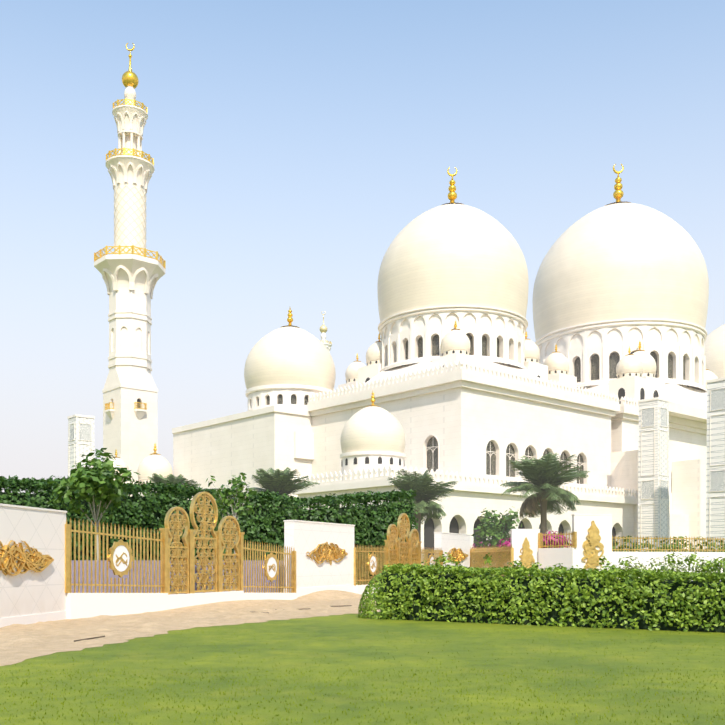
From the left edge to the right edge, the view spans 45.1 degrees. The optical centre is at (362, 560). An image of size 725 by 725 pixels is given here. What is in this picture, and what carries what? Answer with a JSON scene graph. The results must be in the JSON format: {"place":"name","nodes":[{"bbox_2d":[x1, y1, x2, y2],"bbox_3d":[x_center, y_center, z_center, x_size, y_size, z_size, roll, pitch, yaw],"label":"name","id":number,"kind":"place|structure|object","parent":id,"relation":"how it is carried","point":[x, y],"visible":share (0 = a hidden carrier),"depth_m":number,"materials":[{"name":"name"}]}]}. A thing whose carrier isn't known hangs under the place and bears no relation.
{"place":"outdoors","nodes":[
{"label":"outdoors","id":0,"kind":"place"},
{"bbox_2d":[68,414,94,476],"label":"light tower","id":1,"kind":"structure","parent":0,"point":[80,434],"depth_m":137.07,"materials":[{"name":"stone"}]},
{"bbox_2d":[320,312,331,352],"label":"minaret","id":2,"kind":"object","parent":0,"point":[323,329],"depth_m":366.12,"materials":[{"name":"white stone"}]},
{"bbox_2d":[0,614,724,724],"bbox_3d":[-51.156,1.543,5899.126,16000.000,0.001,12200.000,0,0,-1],"label":"ground","id":3,"kind":"structure","parent":0,"point":[343,626],"depth_m":11.71,"materials":[{"name":"green plant"}]},
{"bbox_2d":[46,448,139,559],"bbox_3d":[-10.075,-1.402,33.145,3.109,5.898,2.963,0,0,37],"label":"young tree","id":4,"kind":"object","parent":3,"relation":"on","point":[96,479],"visible":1,"depth_m":32.87,"materials":[{"name":"green plant"}]},
{"bbox_2d":[94,43,165,481],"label":"minaret","id":5,"kind":"object","parent":3,"relation":"on","point":[130,272],"depth_m":173.95,"materials":[{"name":"stone"}]},
{"bbox_2d":[110,444,172,496],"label":"domes","id":6,"kind":"structure","parent":3,"relation":"on","point":[152,463],"depth_m":147.04,"materials":[{"name":"white stone"}]},
{"bbox_2d":[146,473,200,497],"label":"palm","id":7,"kind":"object","parent":3,"relation":"on","point":[155,478],"depth_m":88.10,"materials":[{"name":"green plant"}]},
{"bbox_2d":[0,590,380,665],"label":"paved path","id":8,"kind":"structure","parent":3,"relation":"on","point":[20,643],"depth_m":21.52,"materials":[{"name":"beige stone"}]},
{"bbox_2d":[0,475,417,584],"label":"hedge foliage","id":9,"kind":"object","parent":3,"relation":"on","point":[264,523],"visible":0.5,"depth_m":46.96,"materials":[{"name":"green"}]},
{"bbox_2d":[206,472,256,556],"bbox_3d":[-5.565,-1.089,37.367,2.251,5.269,2.297,0,0,-1],"label":"sparse tree","id":10,"kind":"object","parent":3,"relation":"on","point":[235,502],"visible":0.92,"depth_m":37.06,"materials":[{"name":"green plant"}]},
{"bbox_2d":[247,467,319,508],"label":"palm","id":11,"kind":"object","parent":3,"relation":"on","point":[282,482],"depth_m":78.31,"materials":[{"name":"green plant"}]},
{"bbox_2d":[0,492,724,627],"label":"garden fence and panels","id":12,"kind":"object","parent":3,"relation":"on","point":[44,577],"visible":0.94,"depth_m":28.80,"materials":[{"name":"white paint"}]},
{"bbox_2d":[382,469,458,549],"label":"palm","id":13,"kind":"object","parent":3,"relation":"on","point":[429,492],"depth_m":83.29,"materials":[{"name":"green plant"}]},
{"bbox_2d":[172,164,724,567],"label":"mosque","id":14,"kind":"structure","parent":3,"relation":"on","point":[466,384],"depth_m":130.63,"materials":[{"name":"white stone"}]},
{"bbox_2d":[470,506,521,547],"bbox_3d":[9.051,-1.048,59.458,3.478,5.184,3.681,0,0,-1],"label":"bush","id":15,"kind":"object","parent":3,"relation":"on","point":[488,529],"depth_m":59.01,"materials":[{"name":"green plant"}]},
{"bbox_2d":[358,552,724,632],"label":"hedge","id":16,"kind":"object","parent":3,"relation":"on","point":[609,598],"visible":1,"depth_m":20.60,"materials":[{"name":"green plant"}]},
{"bbox_2d":[500,452,589,533],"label":"palm","id":17,"kind":"object","parent":3,"relation":"on","point":[547,475],"depth_m":78.61,"materials":[{"name":"green plant"}]},
{"bbox_2d":[472,530,724,580],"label":"shrubs and flowers","id":18,"kind":"object","parent":3,"relation":"on","point":[508,544],"visible":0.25,"depth_m":49.42,"materials":[{"name":"green plant"}]},
{"bbox_2d":[638,397,669,551],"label":"light tower","id":19,"kind":"structure","parent":3,"relation":"on","point":[653,485],"depth_m":122.88,"materials":[{"name":"stone"}]},
{"bbox_2d":[706,377,724,551],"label":"light tower","id":20,"kind":"structure","parent":3,"relation":"on","point":[715,494],"depth_m":109.52,"materials":[{"name":"stone"}]},
{"bbox_2d":[0,0,724,493],"label":"sky","id":21,"kind":"structure","parent":0,"point":[290,143],"materials":[{"name":"blue"}]}
]}

